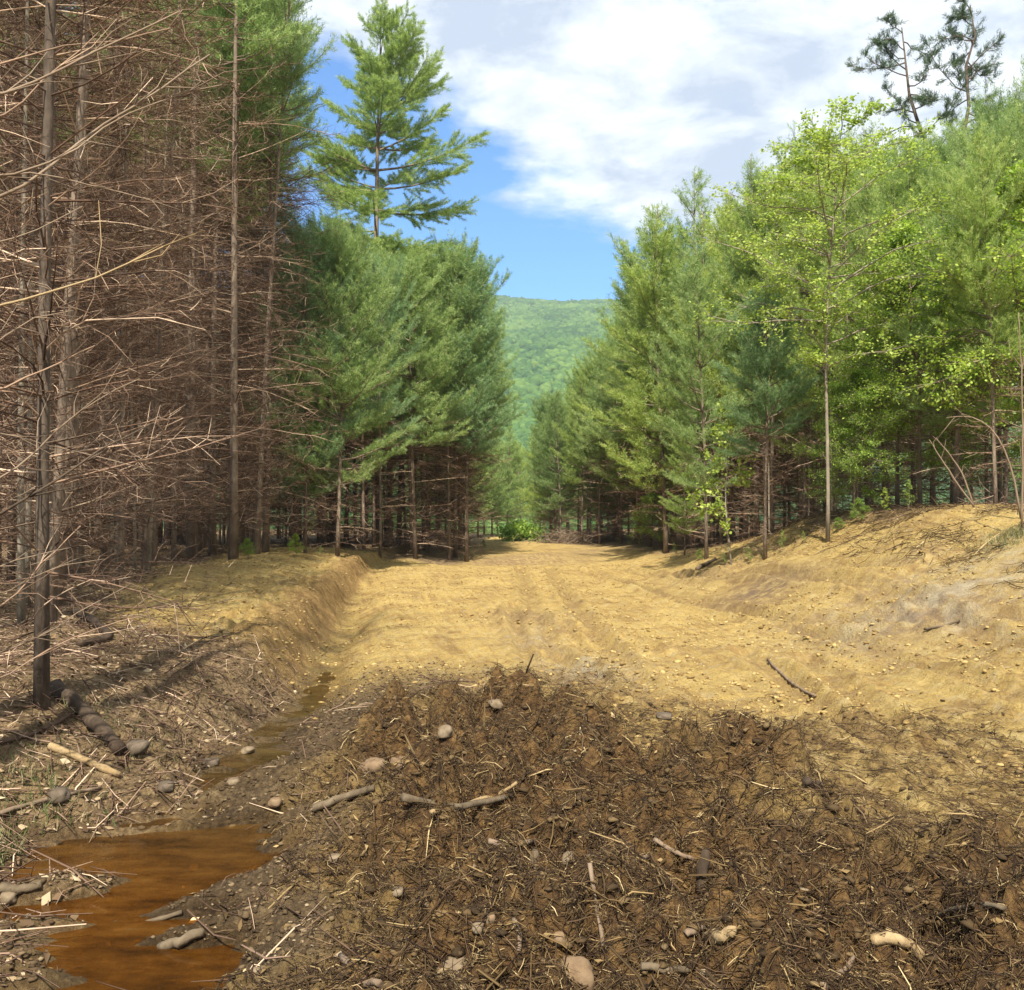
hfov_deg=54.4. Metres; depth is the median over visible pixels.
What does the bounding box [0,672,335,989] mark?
ditch water
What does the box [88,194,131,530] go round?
pine sapling
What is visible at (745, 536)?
pine tree
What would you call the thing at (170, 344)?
pine tree
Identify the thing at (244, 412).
pine sapling
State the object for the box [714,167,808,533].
pine tree
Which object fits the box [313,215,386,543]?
pine tree
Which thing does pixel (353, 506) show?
pine tree
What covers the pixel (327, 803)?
half buried branch
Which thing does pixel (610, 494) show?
pine tree
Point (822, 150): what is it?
maple tree
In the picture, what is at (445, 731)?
stone
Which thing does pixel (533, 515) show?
pine tree
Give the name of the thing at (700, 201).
pine tree
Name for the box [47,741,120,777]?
split log
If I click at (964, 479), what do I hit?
bare sapling
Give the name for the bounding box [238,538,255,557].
seedling
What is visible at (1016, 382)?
pine tree
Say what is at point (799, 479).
pine tree
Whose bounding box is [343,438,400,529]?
pine tree
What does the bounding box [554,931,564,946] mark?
stone
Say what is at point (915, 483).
pine tree
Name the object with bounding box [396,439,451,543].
pine tree
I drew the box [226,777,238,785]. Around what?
stone
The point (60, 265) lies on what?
pine tree
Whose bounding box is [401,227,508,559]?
pine tree
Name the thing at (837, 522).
seedling
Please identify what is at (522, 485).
pine tree
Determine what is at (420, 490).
pine tree
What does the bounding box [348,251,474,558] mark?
pine tree
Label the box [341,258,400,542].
pine tree
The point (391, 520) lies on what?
pine tree
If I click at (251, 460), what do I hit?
pine sapling
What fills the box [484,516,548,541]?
leafy bush
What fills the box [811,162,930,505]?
pine tree
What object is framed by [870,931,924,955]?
log piece
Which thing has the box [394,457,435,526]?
pine tree
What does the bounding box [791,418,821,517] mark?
pine sapling
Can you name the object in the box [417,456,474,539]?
pine tree
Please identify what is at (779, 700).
clay crumbs
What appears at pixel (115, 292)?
pine tree
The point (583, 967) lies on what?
stone
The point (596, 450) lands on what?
pine tree
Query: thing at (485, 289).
pine tree
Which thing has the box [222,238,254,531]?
pine sapling
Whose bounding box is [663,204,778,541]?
pine tree
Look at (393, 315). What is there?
pine tree
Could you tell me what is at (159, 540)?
pine tree
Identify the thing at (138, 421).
pine tree
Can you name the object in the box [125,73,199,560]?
pine sapling
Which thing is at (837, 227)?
pine tree
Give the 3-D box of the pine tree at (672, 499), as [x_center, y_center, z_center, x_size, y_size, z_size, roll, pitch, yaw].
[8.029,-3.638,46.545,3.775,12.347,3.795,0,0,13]
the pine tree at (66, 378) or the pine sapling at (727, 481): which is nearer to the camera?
the pine tree at (66, 378)
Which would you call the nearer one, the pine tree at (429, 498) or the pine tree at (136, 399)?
the pine tree at (136, 399)
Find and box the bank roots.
[671,495,1023,589]
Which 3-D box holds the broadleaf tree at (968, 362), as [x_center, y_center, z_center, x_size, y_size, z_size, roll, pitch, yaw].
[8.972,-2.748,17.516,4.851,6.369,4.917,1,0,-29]
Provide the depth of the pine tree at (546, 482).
58.00 m
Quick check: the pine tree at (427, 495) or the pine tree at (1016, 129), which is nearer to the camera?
the pine tree at (1016, 129)
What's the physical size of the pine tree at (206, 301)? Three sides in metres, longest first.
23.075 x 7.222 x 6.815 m
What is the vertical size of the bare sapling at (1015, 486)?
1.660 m
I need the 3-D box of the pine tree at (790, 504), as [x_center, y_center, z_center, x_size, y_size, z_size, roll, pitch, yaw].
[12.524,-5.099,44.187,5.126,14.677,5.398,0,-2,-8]
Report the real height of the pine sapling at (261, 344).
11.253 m
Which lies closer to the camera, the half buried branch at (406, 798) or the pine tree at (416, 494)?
the half buried branch at (406, 798)
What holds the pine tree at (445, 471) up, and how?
on the ground at (508, 642)
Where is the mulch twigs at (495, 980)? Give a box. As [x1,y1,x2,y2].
[215,654,1023,989]
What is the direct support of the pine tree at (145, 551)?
on the ground at (508, 642)
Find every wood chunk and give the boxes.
[683,925,705,937]
[701,925,738,944]
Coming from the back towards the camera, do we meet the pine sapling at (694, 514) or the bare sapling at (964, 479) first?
the pine sapling at (694, 514)
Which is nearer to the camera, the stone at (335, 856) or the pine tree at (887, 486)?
the stone at (335, 856)
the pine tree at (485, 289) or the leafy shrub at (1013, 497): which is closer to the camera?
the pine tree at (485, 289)
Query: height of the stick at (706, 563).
0.275 m
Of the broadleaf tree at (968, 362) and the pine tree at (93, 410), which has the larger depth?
the pine tree at (93, 410)
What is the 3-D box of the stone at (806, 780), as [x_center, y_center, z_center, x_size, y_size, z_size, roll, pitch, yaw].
[1.562,1.475,5.114,0.060,0.170,0.507,-1,-1,26]
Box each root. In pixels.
[582,854,650,860]
[587,862,604,951]
[653,837,693,859]
[932,901,1006,920]
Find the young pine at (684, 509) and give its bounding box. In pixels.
[658,430,711,554]
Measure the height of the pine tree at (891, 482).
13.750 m
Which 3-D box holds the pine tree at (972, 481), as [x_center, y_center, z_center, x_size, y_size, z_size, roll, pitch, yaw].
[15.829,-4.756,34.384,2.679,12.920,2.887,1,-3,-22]
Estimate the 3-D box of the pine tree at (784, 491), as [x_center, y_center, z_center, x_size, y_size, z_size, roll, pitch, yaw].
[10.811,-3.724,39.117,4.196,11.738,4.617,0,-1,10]
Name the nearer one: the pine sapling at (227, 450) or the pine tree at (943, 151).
the pine tree at (943, 151)
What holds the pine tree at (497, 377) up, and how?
on the ground at (508, 642)
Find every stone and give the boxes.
[0,892,16,904]
[47,786,70,803]
[124,739,149,755]
[157,780,174,791]
[203,757,219,765]
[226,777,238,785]
[241,746,254,753]
[268,797,281,807]
[329,853,340,861]
[358,757,384,776]
[389,756,404,769]
[392,886,403,896]
[438,725,453,737]
[442,955,465,978]
[472,920,483,934]
[484,913,495,923]
[488,699,502,708]
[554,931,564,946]
[560,956,594,989]
[562,851,572,865]
[656,712,671,719]
[802,776,823,788]
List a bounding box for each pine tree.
[0,0,63,530]
[0,0,95,550]
[0,0,118,571]
[0,0,121,578]
[0,0,128,581]
[0,0,156,581]
[0,0,196,609]
[0,0,223,581]
[0,0,231,577]
[0,0,236,581]
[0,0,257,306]
[0,0,260,607]
[0,0,261,625]
[0,0,281,710]
[0,1,31,424]
[0,1,81,546]
[0,2,166,555]
[0,3,91,544]
[0,11,22,485]
[0,14,63,544]
[0,15,73,539]
[0,44,53,518]
[0,304,151,677]
[1,1,92,540]
[1,20,114,532]
[2,72,111,542]
[3,2,163,566]
[4,22,141,548]
[25,0,206,549]
[29,0,233,579]
[56,1,176,546]
[57,0,226,546]
[58,60,154,525]
[59,0,258,565]
[60,1,307,545]
[63,156,144,546]
[66,12,169,557]
[67,5,217,547]
[70,0,317,557]
[73,38,158,545]
[80,0,259,570]
[86,159,180,539]
[106,1,255,560]
[115,1,259,544]
[122,0,253,557]
[125,7,228,529]
[125,196,222,544]
[126,0,295,550]
[126,0,345,559]
[126,22,302,547]
[128,0,314,555]
[134,185,254,542]
[136,170,217,542]
[143,186,263,544]
[153,160,268,534]
[164,50,328,547]
[178,9,317,523]
[179,165,291,532]
[183,12,324,545]
[189,18,332,541]
[195,8,329,544]
[197,0,361,552]
[198,0,351,553]
[217,18,321,541]
[226,147,296,527]
[241,198,334,545]
[241,205,369,552]
[248,232,344,546]
[258,214,420,556]
[270,393,316,541]
[270,443,310,543]
[272,292,311,541]
[273,212,378,546]
[275,420,371,542]
[280,321,361,543]
[297,202,368,545]
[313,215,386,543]
[326,232,406,548]
[327,452,371,536]
[328,437,385,543]
[328,443,369,538]
[328,449,359,541]
[329,253,431,546]
[332,447,396,537]
[339,250,426,557]
[341,250,438,549]
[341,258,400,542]
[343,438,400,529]
[347,443,408,531]
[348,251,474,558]
[349,381,438,544]
[352,458,382,536]
[356,234,468,553]
[364,433,417,538]
[369,449,451,543]
[377,248,480,552]
[378,452,432,546]
[379,254,469,550]
[382,453,434,541]
[384,453,442,534]
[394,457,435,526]
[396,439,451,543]
[396,454,435,529]
[397,445,476,546]
[398,449,463,545]
[399,238,515,557]
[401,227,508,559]
[415,238,510,547]
[415,243,528,561]
[416,415,488,544]
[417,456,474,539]
[425,321,512,549]
[425,444,486,530]
[429,447,481,542]
[430,271,516,543]
[430,293,522,538]
[440,257,505,543]
[450,437,489,536]
[452,452,476,543]
[464,431,504,537]
[471,451,510,534]
[476,411,513,534]
[487,442,514,531]
[493,425,530,525]
[502,442,531,523]
[508,441,529,521]
[516,433,547,536]
[520,435,542,526]
[522,415,562,536]
[523,390,570,538]
[524,421,576,539]
[526,395,576,540]
[528,389,583,534]
[533,389,586,537]
[549,362,597,534]
[549,366,601,543]
[553,401,585,534]
[562,362,610,532]
[562,386,585,529]
[565,346,627,543]
[570,381,594,534]
[572,201,718,553]
[573,373,629,530]
[574,305,654,543]
[575,325,645,536]
[578,323,641,540]
[580,221,691,547]
[582,320,667,543]
[583,356,613,533]
[587,262,687,546]
[607,460,651,538]
[609,443,657,538]
[611,500,633,537]
[625,314,668,539]
[636,377,699,541]
[637,166,735,548]
[637,227,718,531]
[645,227,687,546]
[645,269,731,547]
[647,242,761,559]
[650,345,710,542]
[660,194,748,545]
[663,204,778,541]
[669,202,759,544]
[669,481,701,539]
[678,164,813,536]
[681,220,806,538]
[685,421,726,542]
[698,205,786,539]
[700,473,739,539]
[707,164,831,538]
[707,280,824,559]
[712,154,797,539]
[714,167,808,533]
[720,445,781,537]
[727,421,802,525]
[727,433,779,530]
[732,153,859,514]
[749,167,848,521]
[749,407,829,524]
[750,168,845,515]
[752,416,819,528]
[753,480,798,520]
[757,146,832,527]
[763,120,851,526]
[763,157,863,516]
[774,154,893,511]
[785,188,882,507]
[789,413,881,516]
[809,163,895,508]
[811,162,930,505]
[813,403,910,500]
[814,117,923,509]
[815,152,907,508]
[829,159,958,504]
[833,143,948,505]
[835,118,984,504]
[837,122,964,504]
[847,416,929,503]
[862,454,925,504]
[866,172,909,503]
[876,164,949,502]
[880,139,970,504]
[882,149,1023,504]
[884,108,1020,504]
[891,408,980,503]
[901,152,1018,502]
[905,114,1020,503]
[923,75,1023,502]
[926,120,1023,503]
[934,102,1023,502]
[937,98,1021,503]
[940,448,1009,498]
[951,347,1020,502]
[962,106,1023,502]
[986,91,1023,433]
[990,56,1023,501]
[995,73,1023,480]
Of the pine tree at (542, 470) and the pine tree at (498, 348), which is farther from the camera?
the pine tree at (542, 470)
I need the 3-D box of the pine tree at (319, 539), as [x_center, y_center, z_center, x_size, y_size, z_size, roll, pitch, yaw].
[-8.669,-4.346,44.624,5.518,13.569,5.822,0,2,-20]
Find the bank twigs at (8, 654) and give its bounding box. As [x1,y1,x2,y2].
[0,496,1023,989]
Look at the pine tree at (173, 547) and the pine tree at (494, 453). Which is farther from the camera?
the pine tree at (494, 453)
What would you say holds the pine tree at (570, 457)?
on the ground at (508, 642)
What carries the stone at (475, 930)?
on the ground at (508, 642)
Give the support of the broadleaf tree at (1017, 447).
on the ground at (508, 642)
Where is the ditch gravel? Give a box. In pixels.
[0,639,1021,989]
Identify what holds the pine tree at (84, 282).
on the ground at (508, 642)
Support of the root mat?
on the ground at (508, 642)
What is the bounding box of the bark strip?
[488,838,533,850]
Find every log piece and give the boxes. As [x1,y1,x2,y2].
[156,927,204,948]
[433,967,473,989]
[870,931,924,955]
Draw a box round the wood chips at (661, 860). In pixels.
[15,662,1023,989]
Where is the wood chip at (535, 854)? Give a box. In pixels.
[528,849,539,870]
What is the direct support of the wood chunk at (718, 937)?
on the ground at (508, 642)
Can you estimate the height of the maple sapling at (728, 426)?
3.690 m
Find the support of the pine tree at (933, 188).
on the ground at (508, 642)
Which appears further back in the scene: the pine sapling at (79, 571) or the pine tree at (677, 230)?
the pine tree at (677, 230)
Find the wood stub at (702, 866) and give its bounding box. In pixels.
[695,849,710,893]
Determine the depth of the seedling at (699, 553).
25.30 m
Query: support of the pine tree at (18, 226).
on the ground at (508, 642)
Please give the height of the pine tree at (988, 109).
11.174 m
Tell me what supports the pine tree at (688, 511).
on the ground at (508, 642)
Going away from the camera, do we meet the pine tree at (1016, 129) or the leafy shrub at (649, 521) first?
the pine tree at (1016, 129)
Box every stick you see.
[0,710,75,743]
[0,786,101,813]
[0,838,27,855]
[145,909,182,920]
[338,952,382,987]
[511,917,521,951]
[640,962,691,973]
[695,557,716,569]
[767,659,816,696]
[820,955,855,988]
[924,620,959,629]
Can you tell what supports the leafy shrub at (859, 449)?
on the ground at (508, 642)
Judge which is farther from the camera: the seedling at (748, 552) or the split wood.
the seedling at (748, 552)
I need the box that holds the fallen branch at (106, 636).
[76,632,112,646]
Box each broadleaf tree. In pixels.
[799,216,1023,505]
[889,159,1023,428]
[928,183,1023,460]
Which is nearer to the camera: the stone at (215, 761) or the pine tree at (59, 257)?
the stone at (215, 761)
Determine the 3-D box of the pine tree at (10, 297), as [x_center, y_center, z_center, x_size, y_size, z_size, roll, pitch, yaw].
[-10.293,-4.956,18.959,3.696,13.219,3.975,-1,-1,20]
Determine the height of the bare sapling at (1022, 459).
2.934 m
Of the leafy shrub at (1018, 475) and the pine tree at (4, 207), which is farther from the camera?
the leafy shrub at (1018, 475)
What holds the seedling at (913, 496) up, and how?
on the ground at (508, 642)
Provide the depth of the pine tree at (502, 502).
95.92 m
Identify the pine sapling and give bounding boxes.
[0,0,95,603]
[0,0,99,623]
[54,46,132,573]
[69,8,141,541]
[75,12,169,567]
[88,140,157,559]
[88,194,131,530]
[93,55,166,568]
[116,15,217,569]
[124,157,172,552]
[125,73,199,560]
[128,122,174,532]
[201,173,253,544]
[216,187,248,544]
[216,195,251,529]
[216,232,267,540]
[216,235,247,545]
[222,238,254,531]
[239,255,266,546]
[242,219,281,532]
[244,217,277,545]
[245,283,276,534]
[245,312,262,538]
[677,359,708,547]
[710,303,741,543]
[753,284,783,531]
[788,299,829,523]
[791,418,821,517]
[807,252,847,510]
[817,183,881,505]
[824,348,848,509]
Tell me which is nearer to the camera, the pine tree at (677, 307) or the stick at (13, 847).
the stick at (13, 847)
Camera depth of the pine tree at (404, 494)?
47.64 m
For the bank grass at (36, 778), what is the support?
on the ground at (508, 642)
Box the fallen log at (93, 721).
[50,679,126,754]
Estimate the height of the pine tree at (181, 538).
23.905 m
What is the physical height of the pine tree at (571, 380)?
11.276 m
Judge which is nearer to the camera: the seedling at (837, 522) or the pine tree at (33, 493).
the pine tree at (33, 493)
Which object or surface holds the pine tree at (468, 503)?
on the ground at (508, 642)
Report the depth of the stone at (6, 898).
4.67 m
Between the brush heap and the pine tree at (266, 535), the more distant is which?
the brush heap
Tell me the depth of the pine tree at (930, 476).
36.06 m
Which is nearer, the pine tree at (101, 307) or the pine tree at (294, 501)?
the pine tree at (101, 307)
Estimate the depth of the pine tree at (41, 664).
6.86 m
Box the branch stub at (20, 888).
[0,880,42,894]
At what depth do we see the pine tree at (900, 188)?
22.27 m
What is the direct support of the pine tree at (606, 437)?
on the ground at (508, 642)
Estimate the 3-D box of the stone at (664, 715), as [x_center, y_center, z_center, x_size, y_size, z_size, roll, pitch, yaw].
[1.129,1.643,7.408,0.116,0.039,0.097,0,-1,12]
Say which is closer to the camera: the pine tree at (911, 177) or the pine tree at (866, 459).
the pine tree at (911, 177)
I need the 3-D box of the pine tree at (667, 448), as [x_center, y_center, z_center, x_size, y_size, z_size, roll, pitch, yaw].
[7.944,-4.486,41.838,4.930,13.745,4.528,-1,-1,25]
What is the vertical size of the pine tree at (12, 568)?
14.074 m
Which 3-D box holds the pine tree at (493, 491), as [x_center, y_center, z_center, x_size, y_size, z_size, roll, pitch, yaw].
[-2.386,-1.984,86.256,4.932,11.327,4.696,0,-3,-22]
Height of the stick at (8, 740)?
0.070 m
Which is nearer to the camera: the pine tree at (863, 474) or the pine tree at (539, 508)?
the pine tree at (863, 474)
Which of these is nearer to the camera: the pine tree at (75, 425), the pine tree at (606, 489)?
the pine tree at (75, 425)
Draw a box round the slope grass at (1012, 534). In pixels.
[952,522,1023,564]
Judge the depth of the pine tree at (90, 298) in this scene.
13.02 m
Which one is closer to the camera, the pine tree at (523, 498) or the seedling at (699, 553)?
the seedling at (699, 553)
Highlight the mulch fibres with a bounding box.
[212,656,1023,989]
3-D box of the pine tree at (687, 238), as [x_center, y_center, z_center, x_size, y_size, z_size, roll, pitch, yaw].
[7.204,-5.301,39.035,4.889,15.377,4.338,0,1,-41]
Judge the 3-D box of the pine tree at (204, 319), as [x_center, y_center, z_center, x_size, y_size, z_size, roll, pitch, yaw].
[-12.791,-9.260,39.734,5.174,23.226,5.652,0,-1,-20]
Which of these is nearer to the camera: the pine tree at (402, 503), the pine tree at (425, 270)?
the pine tree at (425, 270)
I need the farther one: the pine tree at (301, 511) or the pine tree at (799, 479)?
the pine tree at (301, 511)
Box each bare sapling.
[925,436,975,507]
[933,436,973,506]
[937,406,1021,518]
[1008,312,1023,529]
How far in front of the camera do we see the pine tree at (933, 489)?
28.32 m
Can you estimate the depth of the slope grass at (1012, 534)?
13.24 m
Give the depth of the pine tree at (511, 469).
87.81 m
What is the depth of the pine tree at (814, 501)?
32.11 m
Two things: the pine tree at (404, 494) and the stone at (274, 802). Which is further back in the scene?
the pine tree at (404, 494)
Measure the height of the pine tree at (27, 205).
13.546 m
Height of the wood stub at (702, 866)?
0.180 m
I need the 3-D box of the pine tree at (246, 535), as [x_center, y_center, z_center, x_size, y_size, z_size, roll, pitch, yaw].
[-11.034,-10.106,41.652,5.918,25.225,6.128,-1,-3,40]
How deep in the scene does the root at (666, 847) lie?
4.38 m
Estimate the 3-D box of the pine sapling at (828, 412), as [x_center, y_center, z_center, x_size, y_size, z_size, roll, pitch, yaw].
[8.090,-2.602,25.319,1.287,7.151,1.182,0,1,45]
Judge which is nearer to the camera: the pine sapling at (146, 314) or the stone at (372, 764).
the stone at (372, 764)
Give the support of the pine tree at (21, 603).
on the ground at (508, 642)
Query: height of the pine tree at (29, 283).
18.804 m
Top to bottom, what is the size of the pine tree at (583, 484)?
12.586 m
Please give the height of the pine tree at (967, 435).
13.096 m
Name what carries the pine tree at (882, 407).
on the ground at (508, 642)
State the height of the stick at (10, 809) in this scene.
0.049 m
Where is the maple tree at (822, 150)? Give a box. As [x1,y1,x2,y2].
[673,93,989,542]
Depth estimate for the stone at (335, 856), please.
4.75 m
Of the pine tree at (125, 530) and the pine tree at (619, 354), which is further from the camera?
the pine tree at (619, 354)
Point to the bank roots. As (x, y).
(983, 510)
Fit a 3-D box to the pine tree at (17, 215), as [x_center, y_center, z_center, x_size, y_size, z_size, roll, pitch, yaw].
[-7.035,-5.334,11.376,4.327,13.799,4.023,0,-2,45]
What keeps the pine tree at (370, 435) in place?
on the ground at (508, 642)
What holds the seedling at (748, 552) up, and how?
on the ground at (508, 642)
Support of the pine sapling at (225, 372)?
on the ground at (508, 642)
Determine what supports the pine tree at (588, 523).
on the ground at (508, 642)
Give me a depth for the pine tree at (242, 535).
32.64 m
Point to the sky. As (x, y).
(594, 111)
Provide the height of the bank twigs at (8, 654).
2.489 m
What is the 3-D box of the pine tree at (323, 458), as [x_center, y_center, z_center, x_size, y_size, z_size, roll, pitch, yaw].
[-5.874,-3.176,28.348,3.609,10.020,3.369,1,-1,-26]
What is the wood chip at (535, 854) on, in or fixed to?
on the ground at (508, 642)
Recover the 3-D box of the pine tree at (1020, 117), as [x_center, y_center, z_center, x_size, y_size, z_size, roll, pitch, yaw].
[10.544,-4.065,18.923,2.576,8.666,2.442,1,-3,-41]
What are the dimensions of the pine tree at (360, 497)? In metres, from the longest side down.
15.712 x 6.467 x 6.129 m
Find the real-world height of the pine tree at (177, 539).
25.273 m
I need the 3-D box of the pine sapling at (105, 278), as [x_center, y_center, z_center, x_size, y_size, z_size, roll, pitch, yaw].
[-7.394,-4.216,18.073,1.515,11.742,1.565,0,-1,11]
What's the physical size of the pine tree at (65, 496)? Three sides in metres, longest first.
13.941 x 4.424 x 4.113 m
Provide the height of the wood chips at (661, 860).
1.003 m
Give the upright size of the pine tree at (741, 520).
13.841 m
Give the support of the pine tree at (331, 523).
on the ground at (508, 642)
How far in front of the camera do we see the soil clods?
4.24 m
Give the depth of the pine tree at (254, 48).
22.79 m
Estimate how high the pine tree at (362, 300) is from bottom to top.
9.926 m
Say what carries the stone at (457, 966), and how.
on the ground at (508, 642)
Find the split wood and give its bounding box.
[429,781,517,813]
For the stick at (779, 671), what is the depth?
9.61 m
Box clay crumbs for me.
[111,504,1023,780]
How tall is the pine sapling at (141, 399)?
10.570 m
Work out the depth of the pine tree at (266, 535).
27.72 m
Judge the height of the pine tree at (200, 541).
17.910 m
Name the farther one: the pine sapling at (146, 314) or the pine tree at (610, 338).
the pine tree at (610, 338)
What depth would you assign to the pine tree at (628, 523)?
61.40 m
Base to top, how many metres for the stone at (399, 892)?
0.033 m
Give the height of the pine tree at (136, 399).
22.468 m
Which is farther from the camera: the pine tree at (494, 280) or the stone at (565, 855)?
the pine tree at (494, 280)
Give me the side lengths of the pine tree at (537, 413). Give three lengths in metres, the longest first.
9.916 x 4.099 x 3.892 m
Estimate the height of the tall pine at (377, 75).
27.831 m
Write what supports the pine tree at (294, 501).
on the ground at (508, 642)
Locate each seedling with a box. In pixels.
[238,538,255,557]
[288,533,305,552]
[696,549,703,558]
[744,545,753,560]
[779,530,785,547]
[831,517,846,528]
[848,497,873,518]
[880,487,890,510]
[903,481,914,505]
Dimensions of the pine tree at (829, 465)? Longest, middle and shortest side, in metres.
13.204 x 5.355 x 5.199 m
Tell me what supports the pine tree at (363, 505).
on the ground at (508, 642)
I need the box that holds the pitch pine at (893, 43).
[834,0,1021,502]
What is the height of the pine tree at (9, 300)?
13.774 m
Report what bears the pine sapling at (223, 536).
on the ground at (508, 642)
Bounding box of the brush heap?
[512,522,654,543]
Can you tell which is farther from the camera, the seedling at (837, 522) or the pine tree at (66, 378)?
the seedling at (837, 522)
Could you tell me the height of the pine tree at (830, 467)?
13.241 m
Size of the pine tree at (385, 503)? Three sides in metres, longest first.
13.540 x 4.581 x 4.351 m
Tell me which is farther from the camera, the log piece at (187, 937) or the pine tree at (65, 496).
the pine tree at (65, 496)
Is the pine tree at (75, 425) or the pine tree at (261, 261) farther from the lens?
the pine tree at (261, 261)
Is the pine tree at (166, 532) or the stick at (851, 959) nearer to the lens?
the stick at (851, 959)
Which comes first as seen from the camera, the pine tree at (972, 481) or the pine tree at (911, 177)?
the pine tree at (911, 177)
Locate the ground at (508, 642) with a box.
[0,312,1023,989]
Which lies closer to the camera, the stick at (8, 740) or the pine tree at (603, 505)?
the stick at (8, 740)
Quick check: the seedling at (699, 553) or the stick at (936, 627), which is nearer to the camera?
the stick at (936, 627)
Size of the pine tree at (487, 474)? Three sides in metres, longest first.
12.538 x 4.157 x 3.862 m
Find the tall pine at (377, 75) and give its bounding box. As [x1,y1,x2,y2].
[287,0,491,542]
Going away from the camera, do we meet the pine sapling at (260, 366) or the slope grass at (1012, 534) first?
the slope grass at (1012, 534)
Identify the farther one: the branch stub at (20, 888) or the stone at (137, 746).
the stone at (137, 746)
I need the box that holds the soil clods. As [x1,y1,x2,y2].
[247,658,1023,989]
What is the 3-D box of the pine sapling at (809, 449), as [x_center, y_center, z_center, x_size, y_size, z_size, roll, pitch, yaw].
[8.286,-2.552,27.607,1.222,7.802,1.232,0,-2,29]
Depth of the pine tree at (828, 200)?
26.37 m
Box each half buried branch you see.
[312,784,374,812]
[400,791,513,809]
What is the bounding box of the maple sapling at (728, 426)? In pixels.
[685,402,759,564]
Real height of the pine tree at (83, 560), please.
12.546 m
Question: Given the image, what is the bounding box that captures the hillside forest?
[307,295,796,533]
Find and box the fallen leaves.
[0,503,1023,986]
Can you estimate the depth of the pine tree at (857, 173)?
28.37 m
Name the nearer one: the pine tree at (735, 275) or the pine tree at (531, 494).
the pine tree at (735, 275)
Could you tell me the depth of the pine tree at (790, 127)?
37.41 m
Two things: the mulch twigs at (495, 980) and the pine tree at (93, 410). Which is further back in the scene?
the pine tree at (93, 410)
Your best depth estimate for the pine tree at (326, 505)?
46.32 m
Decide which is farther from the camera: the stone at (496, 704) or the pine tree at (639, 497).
the pine tree at (639, 497)
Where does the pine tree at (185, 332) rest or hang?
on the ground at (508, 642)
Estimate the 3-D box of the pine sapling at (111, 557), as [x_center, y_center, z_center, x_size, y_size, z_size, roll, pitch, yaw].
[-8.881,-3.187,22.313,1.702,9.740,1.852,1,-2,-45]
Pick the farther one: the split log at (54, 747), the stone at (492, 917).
the split log at (54, 747)
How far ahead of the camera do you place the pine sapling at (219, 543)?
31.98 m
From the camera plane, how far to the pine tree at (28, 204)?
27.01 m
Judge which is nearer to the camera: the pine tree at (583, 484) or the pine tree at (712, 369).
the pine tree at (712, 369)
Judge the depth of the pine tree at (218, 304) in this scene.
43.02 m
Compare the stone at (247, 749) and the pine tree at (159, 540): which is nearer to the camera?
the stone at (247, 749)
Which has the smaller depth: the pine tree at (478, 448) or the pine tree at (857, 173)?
the pine tree at (857, 173)
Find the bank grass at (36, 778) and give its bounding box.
[0,690,185,865]
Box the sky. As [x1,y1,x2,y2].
[56,0,1023,300]
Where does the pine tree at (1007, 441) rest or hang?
on the ground at (508, 642)
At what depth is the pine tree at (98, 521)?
26.82 m
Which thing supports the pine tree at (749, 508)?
on the ground at (508, 642)
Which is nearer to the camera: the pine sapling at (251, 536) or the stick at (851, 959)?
the stick at (851, 959)
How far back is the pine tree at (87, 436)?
41.23 m
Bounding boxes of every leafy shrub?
[602,513,633,526]
[627,492,680,549]
[791,365,919,518]
[847,422,1020,504]
[908,382,1023,501]
[1008,487,1020,502]
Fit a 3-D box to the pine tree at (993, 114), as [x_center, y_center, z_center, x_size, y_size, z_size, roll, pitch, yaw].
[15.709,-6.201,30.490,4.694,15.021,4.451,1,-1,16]
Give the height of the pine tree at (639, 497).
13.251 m
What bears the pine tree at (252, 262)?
on the ground at (508, 642)
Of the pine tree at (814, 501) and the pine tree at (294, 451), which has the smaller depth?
the pine tree at (814, 501)
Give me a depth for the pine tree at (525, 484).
97.84 m
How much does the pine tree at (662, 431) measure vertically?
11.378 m
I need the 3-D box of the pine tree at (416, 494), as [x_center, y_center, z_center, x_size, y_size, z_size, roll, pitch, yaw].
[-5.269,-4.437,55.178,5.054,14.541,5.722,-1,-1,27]
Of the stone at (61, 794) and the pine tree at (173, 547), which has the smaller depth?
the stone at (61, 794)
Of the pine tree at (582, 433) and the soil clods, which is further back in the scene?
the pine tree at (582, 433)
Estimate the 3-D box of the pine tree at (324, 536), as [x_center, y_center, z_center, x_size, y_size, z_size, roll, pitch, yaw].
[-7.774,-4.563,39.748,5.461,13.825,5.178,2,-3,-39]
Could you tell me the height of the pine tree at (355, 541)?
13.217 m
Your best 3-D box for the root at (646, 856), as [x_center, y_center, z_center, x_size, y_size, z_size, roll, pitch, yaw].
[0.415,1.579,4.281,0.278,0.183,0.729,0,-1,19]
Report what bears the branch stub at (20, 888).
on the ground at (508, 642)
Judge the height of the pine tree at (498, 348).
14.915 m
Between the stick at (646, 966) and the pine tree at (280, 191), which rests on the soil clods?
the stick at (646, 966)
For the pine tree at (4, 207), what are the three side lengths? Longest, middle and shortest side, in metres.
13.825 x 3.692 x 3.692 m
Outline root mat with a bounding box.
[197,662,1023,989]
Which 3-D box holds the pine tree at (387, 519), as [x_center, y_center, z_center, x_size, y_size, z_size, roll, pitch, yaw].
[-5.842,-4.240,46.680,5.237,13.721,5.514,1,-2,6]
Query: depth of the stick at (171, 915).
4.53 m
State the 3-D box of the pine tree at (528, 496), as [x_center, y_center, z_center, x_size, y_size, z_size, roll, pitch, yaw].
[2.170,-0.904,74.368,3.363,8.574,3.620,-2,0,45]
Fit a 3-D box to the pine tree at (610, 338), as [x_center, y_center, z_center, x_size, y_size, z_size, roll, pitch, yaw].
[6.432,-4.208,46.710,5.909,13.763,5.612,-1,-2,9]

